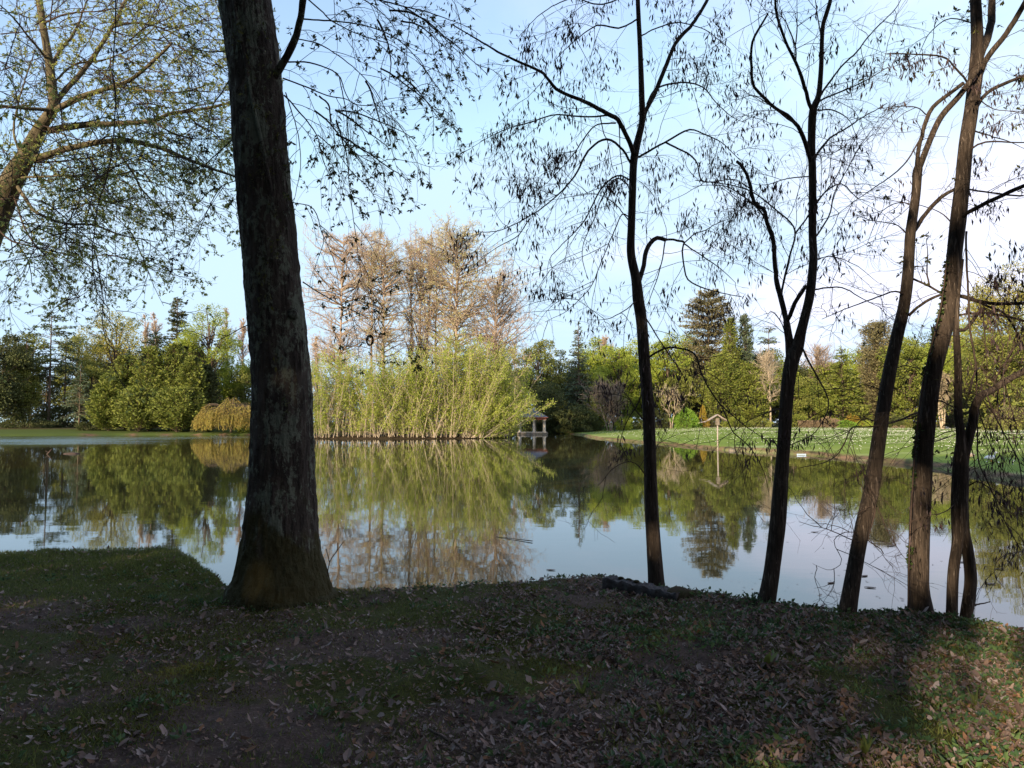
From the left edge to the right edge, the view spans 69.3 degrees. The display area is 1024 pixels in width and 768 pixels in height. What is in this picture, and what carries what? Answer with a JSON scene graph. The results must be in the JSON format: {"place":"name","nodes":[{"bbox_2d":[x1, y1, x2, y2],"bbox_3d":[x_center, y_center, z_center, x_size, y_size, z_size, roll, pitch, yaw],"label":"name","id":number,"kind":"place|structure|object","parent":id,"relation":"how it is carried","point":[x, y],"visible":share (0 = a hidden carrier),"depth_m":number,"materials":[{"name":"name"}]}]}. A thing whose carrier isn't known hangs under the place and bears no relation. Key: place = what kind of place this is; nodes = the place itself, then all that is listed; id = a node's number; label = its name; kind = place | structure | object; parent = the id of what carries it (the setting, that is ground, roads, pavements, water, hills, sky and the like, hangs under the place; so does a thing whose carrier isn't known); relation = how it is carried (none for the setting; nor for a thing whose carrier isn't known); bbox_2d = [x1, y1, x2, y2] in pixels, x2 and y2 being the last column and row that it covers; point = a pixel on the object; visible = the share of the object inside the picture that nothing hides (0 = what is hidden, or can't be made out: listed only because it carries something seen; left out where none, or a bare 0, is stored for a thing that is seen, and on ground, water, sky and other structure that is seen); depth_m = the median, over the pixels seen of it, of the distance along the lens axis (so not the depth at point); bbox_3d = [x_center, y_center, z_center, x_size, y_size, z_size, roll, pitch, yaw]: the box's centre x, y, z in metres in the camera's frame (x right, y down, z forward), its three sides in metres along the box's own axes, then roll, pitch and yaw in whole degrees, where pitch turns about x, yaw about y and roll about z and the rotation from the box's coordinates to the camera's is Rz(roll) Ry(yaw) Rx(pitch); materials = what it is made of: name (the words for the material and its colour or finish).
{"place":"outdoors","nodes":[
{"label":"outdoors","id":0,"kind":"place"},
{"bbox_2d":[0,433,1023,631],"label":"pond water","id":1,"kind":"structure","parent":0,"point":[396,513],"depth_m":18.07,"materials":[{"name":"liquid"}]},
{"bbox_2d":[517,408,547,434],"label":"pavilion","id":2,"kind":"structure","parent":1,"relation":"in","point":[543,417],"depth_m":132.91,"materials":[{"name":"stone"}]},
{"bbox_2d":[0,422,1023,767],"bbox_3d":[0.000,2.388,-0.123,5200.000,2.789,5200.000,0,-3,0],"label":"ground","id":3,"kind":"structure","parent":0,"point":[262,704],"depth_m":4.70,"materials":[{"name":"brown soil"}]},
{"bbox_2d":[0,334,43,421],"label":"evergreen tree","id":4,"kind":"object","parent":3,"relation":"on","point":[17,357],"visible":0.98,"depth_m":136.69,"materials":[{"name":"green plant"}]},
{"bbox_2d":[1,333,49,427],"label":"evergreen tree","id":5,"kind":"object","parent":3,"relation":"on","point":[31,395],"visible":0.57,"depth_m":141.17,"materials":[{"name":"green plant"}]},
{"bbox_2d":[0,417,61,428],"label":"shrub","id":6,"kind":"object","parent":3,"relation":"on","point":[44,424],"visible":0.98,"depth_m":139.41,"materials":[{"name":"green plant"}]},
{"bbox_2d":[27,367,66,426],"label":"spruce tree","id":7,"kind":"object","parent":3,"relation":"on","point":[36,414],"visible":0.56,"depth_m":148.14,"materials":[{"name":"green plant"}]},
{"bbox_2d":[18,311,80,421],"label":"pine tree","id":8,"kind":"object","parent":3,"relation":"on","point":[49,355],"visible":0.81,"depth_m":146.41,"materials":[{"name":"green plant"}]},
{"bbox_2d":[38,406,88,426],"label":"shrub","id":9,"kind":"object","parent":3,"relation":"on","point":[70,409],"visible":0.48,"depth_m":147.24,"materials":[{"name":"green plant"}]},
{"bbox_2d":[51,337,85,426],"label":"pine tree","id":10,"kind":"object","parent":3,"relation":"on","point":[69,358],"visible":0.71,"depth_m":150.28,"materials":[{"name":"green plant"}]},
{"bbox_2d":[42,333,104,421],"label":"background tree","id":11,"kind":"object","parent":3,"relation":"on","point":[76,340],"visible":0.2,"depth_m":164.64,"materials":[{"name":"green plant"}]},
{"bbox_2d":[56,365,90,422],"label":"spruce tree","id":12,"kind":"object","parent":3,"relation":"on","point":[78,401],"visible":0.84,"depth_m":135.82,"materials":[{"name":"green plant"}]},
{"bbox_2d":[63,360,110,422],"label":"spring tree","id":13,"kind":"object","parent":3,"relation":"on","point":[92,371],"visible":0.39,"depth_m":149.55,"materials":[{"name":"green plant"}]},
{"bbox_2d":[69,342,122,398],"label":"background tree","id":14,"kind":"object","parent":3,"relation":"on","point":[97,352],"visible":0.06,"depth_m":162.79,"materials":[{"name":"green plant"}]},
{"bbox_2d":[82,372,125,430],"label":"cypress tree","id":15,"kind":"object","parent":3,"relation":"on","point":[103,391],"visible":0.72,"depth_m":134.21,"materials":[{"name":"green plant"}]},
{"bbox_2d":[71,306,149,382],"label":"spring tree","id":16,"kind":"object","parent":3,"relation":"on","point":[119,337],"visible":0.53,"depth_m":154.67,"materials":[{"name":"green plant"}]},
{"bbox_2d":[103,355,142,429],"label":"cypress tree","id":17,"kind":"object","parent":3,"relation":"on","point":[126,375],"visible":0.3,"depth_m":138.03,"materials":[{"name":"green plant"}]},
{"bbox_2d":[107,384,164,431],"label":"cypress tree","id":18,"kind":"object","parent":3,"relation":"on","point":[138,409],"visible":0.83,"depth_m":132.03,"materials":[{"name":"green plant"}]},
{"bbox_2d":[0,0,284,412],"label":"maple tree","id":19,"kind":"object","parent":3,"relation":"on","point":[14,173],"visible":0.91,"depth_m":11.04,"materials":[{"name":"green plant"}]},
{"bbox_2d":[123,345,167,430],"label":"cypress tree","id":20,"kind":"object","parent":3,"relation":"on","point":[154,355],"visible":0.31,"depth_m":137.16,"materials":[{"name":"green plant"}]},
{"bbox_2d":[137,331,170,426],"label":"pine tree","id":21,"kind":"object","parent":3,"relation":"on","point":[156,337],"visible":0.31,"depth_m":157.69,"materials":[{"name":"green plant"}]},
{"bbox_2d":[149,342,188,430],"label":"cypress tree","id":22,"kind":"object","parent":3,"relation":"on","point":[172,360],"visible":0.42,"depth_m":138.10,"materials":[{"name":"green plant"}]},
{"bbox_2d":[145,385,207,431],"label":"shrub","id":23,"kind":"object","parent":3,"relation":"on","point":[175,402],"visible":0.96,"depth_m":131.89,"materials":[{"name":"green plant"}]},
{"bbox_2d":[163,297,189,375],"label":"spruce tree","id":24,"kind":"object","parent":3,"relation":"on","point":[182,314],"visible":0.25,"depth_m":158.53,"materials":[{"name":"green plant"}]},
{"bbox_2d":[172,354,210,430],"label":"cypress tree","id":25,"kind":"object","parent":3,"relation":"on","point":[194,373],"visible":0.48,"depth_m":136.13,"materials":[{"name":"green plant"}]},
{"bbox_2d":[174,302,242,384],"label":"spring tree","id":26,"kind":"object","parent":3,"relation":"on","point":[224,348],"visible":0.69,"depth_m":152.12,"materials":[{"name":"green plant"}]},
{"bbox_2d":[200,364,223,428],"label":"cypress tree","id":27,"kind":"object","parent":3,"relation":"on","point":[213,391],"visible":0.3,"depth_m":139.69,"materials":[{"name":"green plant"}]},
{"bbox_2d":[191,397,250,432],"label":"weeping willow","id":28,"kind":"object","parent":3,"relation":"on","point":[229,413],"visible":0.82,"depth_m":127.28,"materials":[{"name":"yellow plant"}]},
{"bbox_2d":[216,355,250,404],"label":"background tree","id":29,"kind":"object","parent":3,"relation":"on","point":[225,387],"visible":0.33,"depth_m":157.75,"materials":[{"name":"green plant"}]},
{"bbox_2d":[224,361,250,411],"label":"background tree","id":30,"kind":"object","parent":3,"relation":"on","point":[240,393],"visible":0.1,"depth_m":156.49,"materials":[{"name":"green plant"}]},
{"bbox_2d":[232,318,248,393],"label":"poplar tree","id":31,"kind":"object","parent":3,"relation":"on","point":[241,336],"visible":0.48,"depth_m":170.61,"materials":[{"name":"green plant"}]},
{"bbox_2d":[104,0,517,612],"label":"oak tree","id":32,"kind":"object","parent":3,"relation":"on","point":[280,562],"visible":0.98,"depth_m":6.76,"materials":[{"name":"brown plant"}]},
{"bbox_2d":[75,0,144,344],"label":"hanging vine","id":33,"kind":"object","parent":32,"relation":"hanging from","point":[94,181],"visible":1,"depth_m":5.59,"materials":[{"name":"green plant"}]},
{"bbox_2d":[0,370,637,426],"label":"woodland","id":34,"kind":"object","parent":3,"relation":"on","point":[222,423],"visible":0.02,"depth_m":171.18,"materials":[{"name":"green plant"}]},
{"bbox_2d":[310,348,356,437],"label":"coppice shrub","id":35,"kind":"object","parent":3,"relation":"on","point":[328,428],"visible":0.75,"depth_m":98.59,"materials":[{"name":"green plant"}]},
{"bbox_2d":[298,218,394,433],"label":"bald cypress","id":36,"kind":"object","parent":3,"relation":"on","point":[341,334],"visible":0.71,"depth_m":107.04,"materials":[{"name":"brown plant"}]},
{"bbox_2d":[311,343,385,436],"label":"coppice shrub","id":37,"kind":"object","parent":3,"relation":"on","point":[346,369],"visible":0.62,"depth_m":99.64,"materials":[{"name":"green plant"}]},
{"bbox_2d":[339,230,399,431],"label":"bald cypress","id":38,"kind":"object","parent":3,"relation":"on","point":[357,263],"visible":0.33,"depth_m":109.55,"materials":[{"name":"brown plant"}]},
{"bbox_2d":[329,351,413,437],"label":"coppice shrub","id":39,"kind":"object","parent":3,"relation":"on","point":[370,410],"visible":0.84,"depth_m":98.14,"materials":[{"name":"green plant"}]},
{"bbox_2d":[342,226,432,433],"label":"bald cypress","id":40,"kind":"object","parent":3,"relation":"on","point":[385,273],"visible":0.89,"depth_m":104.30,"materials":[{"name":"brown plant"}]},
{"bbox_2d":[353,351,433,436],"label":"coppice shrub","id":41,"kind":"object","parent":3,"relation":"on","point":[392,425],"visible":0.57,"depth_m":98.50,"materials":[{"name":"green plant"}]},
{"bbox_2d":[380,341,452,436],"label":"coppice shrub","id":42,"kind":"object","parent":3,"relation":"on","point":[416,423],"visible":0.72,"depth_m":98.33,"materials":[{"name":"green plant"}]},
{"bbox_2d":[392,224,451,432],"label":"bald cypress","id":43,"kind":"object","parent":3,"relation":"on","point":[411,295],"visible":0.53,"depth_m":108.53,"materials":[{"name":"brown plant"}]},
{"bbox_2d":[372,340,479,437],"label":"coppice shrub","id":44,"kind":"object","parent":3,"relation":"on","point":[436,417],"visible":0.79,"depth_m":98.61,"materials":[{"name":"green plant"}]},
{"bbox_2d":[411,250,460,367],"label":"bald cypress","id":45,"kind":"object","parent":3,"relation":"on","point":[433,331],"visible":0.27,"depth_m":109.74,"materials":[{"name":"brown plant"}]},
{"bbox_2d":[359,205,538,429],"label":"bald cypress","id":46,"kind":"object","parent":3,"relation":"on","point":[457,291],"visible":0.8,"depth_m":105.24,"materials":[{"name":"brown plant"}]},
{"bbox_2d":[407,326,507,436],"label":"coppice shrub","id":47,"kind":"object","parent":3,"relation":"on","point":[453,380],"visible":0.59,"depth_m":99.20,"materials":[{"name":"green plant"}]},
{"bbox_2d":[439,327,543,437],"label":"coppice shrub","id":48,"kind":"object","parent":3,"relation":"on","point":[468,427],"visible":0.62,"depth_m":99.26,"materials":[{"name":"green plant"}]},
{"bbox_2d":[445,248,542,377],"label":"bald cypress","id":49,"kind":"object","parent":3,"relation":"on","point":[496,337],"visible":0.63,"depth_m":104.79,"materials":[{"name":"brown plant"}]},
{"bbox_2d":[451,343,552,437],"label":"coppice shrub","id":50,"kind":"object","parent":3,"relation":"on","point":[496,371],"visible":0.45,"depth_m":99.95,"materials":[{"name":"green plant"}]},
{"bbox_2d":[455,371,557,438],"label":"coppice shrub","id":51,"kind":"object","parent":3,"relation":"on","point":[495,418],"visible":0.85,"depth_m":99.74,"materials":[{"name":"green plant"}]},
{"bbox_2d":[0,545,1023,767],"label":"leaf litter","id":52,"kind":"object","parent":3,"relation":"on","point":[812,731],"visible":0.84,"depth_m":4.38,"materials":[{"name":"brown plant"}]},
{"bbox_2d":[0,549,1023,767],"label":"moss","id":53,"kind":"object","parent":3,"relation":"on","point":[189,671],"visible":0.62,"depth_m":5.26,"materials":[{"name":"green plant"}]},
{"bbox_2d":[0,557,1023,767],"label":"ground herbs","id":54,"kind":"object","parent":3,"relation":"on","point":[657,762],"visible":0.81,"depth_m":4.84,"materials":[{"name":"green plant"}]},
{"bbox_2d":[511,339,562,424],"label":"spring tree","id":55,"kind":"object","parent":3,"relation":"on","point":[545,343],"visible":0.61,"depth_m":149.01,"materials":[{"name":"green plant"}]},
{"bbox_2d":[523,380,572,433],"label":"evergreen tree","id":56,"kind":"object","parent":3,"relation":"on","point":[544,394],"visible":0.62,"depth_m":139.78,"materials":[{"name":"green plant"}]},
{"bbox_2d":[540,349,576,420],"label":"spring tree","id":57,"kind":"object","parent":3,"relation":"on","point":[558,365],"visible":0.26,"depth_m":154.37,"materials":[{"name":"green plant"}]},
{"bbox_2d":[553,402,597,432],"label":"shrub","id":58,"kind":"object","parent":3,"relation":"on","point":[579,413],"visible":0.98,"depth_m":136.36,"materials":[{"name":"green plant"}]},
{"bbox_2d":[559,321,602,429],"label":"spruce tree","id":59,"kind":"object","parent":3,"relation":"on","point":[583,382],"visible":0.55,"depth_m":147.97,"materials":[{"name":"green plant"}]},
{"bbox_2d":[562,337,612,405],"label":"background tree","id":60,"kind":"object","parent":3,"relation":"on","point":[591,362],"visible":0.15,"depth_m":164.34,"materials":[{"name":"green plant"}]},
{"bbox_2d":[582,370,616,429],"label":"spring tree","id":61,"kind":"object","parent":3,"relation":"on","point":[592,402],"visible":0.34,"depth_m":146.15,"materials":[{"name":"green plant"}]},
{"bbox_2d":[579,374,626,430],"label":"bare tree","id":62,"kind":"object","parent":3,"relation":"on","point":[600,401],"visible":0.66,"depth_m":139.67,"materials":[{"name":"brown plant"}]},
{"bbox_2d":[585,339,640,425],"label":"spring tree","id":63,"kind":"object","parent":3,"relation":"on","point":[617,355],"visible":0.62,"depth_m":150.88,"materials":[{"name":"green plant"}]},
{"bbox_2d":[602,575,679,601],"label":"log","id":64,"kind":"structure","parent":3,"relation":"on","point":[620,583],"depth_m":6.89,"materials":[{"name":"wood"}]},
{"bbox_2d":[438,0,848,585],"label":"locust tree","id":65,"kind":"object","parent":3,"relation":"on","point":[649,405],"visible":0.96,"depth_m":7.25,"materials":[{"name":"brown plant"}]},
{"bbox_2d":[616,338,671,420],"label":"background tree","id":66,"kind":"object","parent":3,"relation":"on","point":[654,363],"visible":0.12,"depth_m":156.44,"materials":[{"name":"green plant"}]},
{"bbox_2d":[650,332,694,424],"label":"spring tree","id":67,"kind":"object","parent":3,"relation":"on","point":[667,366],"visible":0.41,"depth_m":153.52,"materials":[{"name":"green plant"}]},
{"bbox_2d":[659,586,695,600],"bbox_3d":[1.504,1.911,6.754,0.379,0.134,0.290,0,-3,0],"label":"rock","id":68,"kind":"object","parent":3,"relation":"on","point":[684,593],"visible":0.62,"depth_m":6.67,"materials":[{"name":"grey stone"}]},
{"bbox_2d":[657,366,703,422],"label":"spring tree","id":69,"kind":"object","parent":3,"relation":"on","point":[686,405],"visible":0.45,"depth_m":149.97,"materials":[{"name":"green plant"}]},
{"bbox_2d":[668,407,702,427],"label":"shrub","id":70,"kind":"object","parent":3,"relation":"on","point":[693,419],"visible":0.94,"depth_m":142.53,"materials":[{"name":"green plant"}]},
{"bbox_2d":[665,288,768,426],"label":"cedar tree","id":71,"kind":"object","parent":3,"relation":"on","point":[716,340],"visible":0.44,"depth_m":161.33,"materials":[{"name":"green plant"}]},
{"bbox_2d":[694,352,751,426],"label":"cypress tree","id":72,"kind":"object","parent":3,"relation":"on","point":[724,375],"visible":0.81,"depth_m":146.78,"materials":[{"name":"green plant"}]},
{"bbox_2d":[720,317,744,425],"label":"cypress tree","id":73,"kind":"object","parent":3,"relation":"on","point":[731,343],"visible":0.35,"depth_m":154.14,"materials":[{"name":"green plant"}]},
{"bbox_2d":[736,313,755,420],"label":"cypress tree","id":74,"kind":"object","parent":3,"relation":"on","point":[745,343],"visible":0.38,"depth_m":156.06,"materials":[{"name":"green plant"}]},
{"bbox_2d":[727,361,774,427],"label":"cypress tree","id":75,"kind":"object","parent":3,"relation":"on","point":[748,379],"visible":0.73,"depth_m":146.59,"materials":[{"name":"green plant"}]},
{"bbox_2d":[748,345,783,427],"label":"plane tree","id":76,"kind":"object","parent":3,"relation":"on","point":[766,362],"visible":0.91,"depth_m":145.93,"materials":[{"name":"beige plant"}]},
{"bbox_2d":[515,366,1023,426],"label":"woodland","id":77,"kind":"object","parent":3,"relation":"on","point":[777,419],"visible":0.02,"depth_m":163.86,"materials":[{"name":"green plant"}]},
{"bbox_2d":[755,325,783,423],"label":"pine tree","id":78,"kind":"object","parent":3,"relation":"on","point":[764,342],"visible":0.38,"depth_m":160.43,"materials":[{"name":"green plant"}]},
{"bbox_2d":[621,0,935,601],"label":"locust tree","id":79,"kind":"object","parent":3,"relation":"on","point":[773,558],"visible":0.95,"depth_m":6.61,"materials":[{"name":"brown plant"}]},
{"bbox_2d":[761,356,811,424],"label":"background tree","id":80,"kind":"object","parent":3,"relation":"on","point":[780,378],"visible":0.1,"depth_m":162.79,"materials":[{"name":"green plant"}]},
{"bbox_2d":[770,376,819,422],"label":"spring tree","id":81,"kind":"object","parent":3,"relation":"on","point":[805,402],"visible":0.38,"depth_m":150.63,"materials":[{"name":"green plant"}]},
{"bbox_2d":[595,427,1023,461],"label":"daisies","id":82,"kind":"object","parent":3,"relation":"on","point":[852,436],"visible":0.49,"depth_m":75.82,"materials":[{"name":"white plant"}]},
{"bbox_2d":[793,378,835,423],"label":"spring tree","id":83,"kind":"object","parent":3,"relation":"on","point":[823,399],"visible":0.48,"depth_m":151.07,"materials":[{"name":"green plant"}]},
{"bbox_2d":[799,341,836,426],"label":"bare tree","id":84,"kind":"object","parent":3,"relation":"on","point":[817,353],"visible":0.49,"depth_m":164.20,"materials":[{"name":"brown plant"}]},
{"bbox_2d":[807,359,857,417],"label":"background tree","id":85,"kind":"object","parent":3,"relation":"on","point":[822,369],"visible":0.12,"depth_m":162.69,"materials":[{"name":"green plant"}]},
{"bbox_2d":[812,345,873,424],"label":"pine tree","id":86,"kind":"object","parent":3,"relation":"on","point":[836,395],"visible":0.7,"depth_m":150.98,"materials":[{"name":"green plant"}]},
{"bbox_2d":[836,348,871,406],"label":"background tree","id":87,"kind":"object","parent":3,"relation":"on","point":[853,356],"visible":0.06,"depth_m":167.12,"materials":[{"name":"green plant"}]},
{"bbox_2d":[854,319,903,423],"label":"cypress tree","id":88,"kind":"object","parent":3,"relation":"on","point":[873,335],"visible":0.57,"depth_m":154.41,"materials":[{"name":"green plant"}]},
{"bbox_2d":[759,28,1012,631],"bbox_3d":[3.146,-0.432,6.196,1.750,4.881,2.632,-2,-4,39],"label":"locust tree","id":89,"kind":"object","parent":3,"relation":"on","point":[860,539],"visible":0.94,"depth_m":6.24,"materials":[{"name":"brown plant"}]},
{"bbox_2d":[875,336,928,425],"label":"evergreen tree","id":90,"kind":"object","parent":3,"relation":"on","point":[906,348],"visible":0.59,"depth_m":148.88,"materials":[{"name":"green plant"}]},
{"bbox_2d":[830,231,1023,621],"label":"locust tree","id":91,"kind":"object","parent":3,"relation":"on","point":[961,541],"visible":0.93,"depth_m":6.12,"materials":[{"name":"brown plant"}]},
{"bbox_2d":[836,0,1023,612],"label":"locust tree","id":92,"kind":"object","parent":3,"relation":"on","point":[920,536],"visible":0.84,"depth_m":6.40,"materials":[{"name":"brown plant"}]},
{"bbox_2d":[905,260,948,607],"bbox_3d":[3.570,0.414,6.347,0.472,2.990,0.106,0,-3,0],"label":"ivy","id":93,"kind":"object","parent":92,"relation":"attached to","point":[917,426],"visible":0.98,"depth_m":6.34,"materials":[{"name":"green plant"}]},
{"bbox_2d":[918,325,972,418],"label":"spring tree","id":94,"kind":"object","parent":3,"relation":"on","point":[946,367],"visible":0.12,"depth_m":139.17,"materials":[{"name":"green plant"}]},
{"bbox_2d":[937,370,953,428],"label":"bare tree","id":95,"kind":"object","parent":3,"relation":"on","point":[945,396],"visible":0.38,"depth_m":111.71,"materials":[{"name":"brown plant"}]},
{"bbox_2d":[906,353,1023,429],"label":"woodland","id":96,"kind":"object","parent":3,"relation":"on","point":[1014,403],"visible":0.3,"depth_m":102.99,"materials":[{"name":"green plant"}]},
{"bbox_2d":[945,327,1023,412],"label":"spring tree","id":97,"kind":"object","parent":3,"relation":"on","point":[980,351],"visible":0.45,"depth_m":107.84,"materials":[{"name":"green plant"}]},
{"bbox_2d":[951,261,1023,422],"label":"spring tree","id":98,"kind":"object","parent":3,"relation":"on","point":[978,322],"visible":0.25,"depth_m":112.82,"materials":[{"name":"green plant"}]},
{"bbox_2d":[979,308,1023,407],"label":"spring tree","id":99,"kind":"object","parent":3,"relation":"on","point":[1017,358],"visible":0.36,"depth_m":105.36,"materials":[{"name":"green plant"}]},
{"bbox_2d":[980,404,1023,433],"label":"shrub","id":100,"kind":"object","parent":3,"relation":"on","point":[1010,414],"visible":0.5,"depth_m":65.32,"materials":[{"name":"green plant"}]},
{"bbox_2d":[0,0,1023,422],"label":"sky","id":101,"kind":"structure","parent":0,"point":[496,16],"materials":[{"name":"blue"}]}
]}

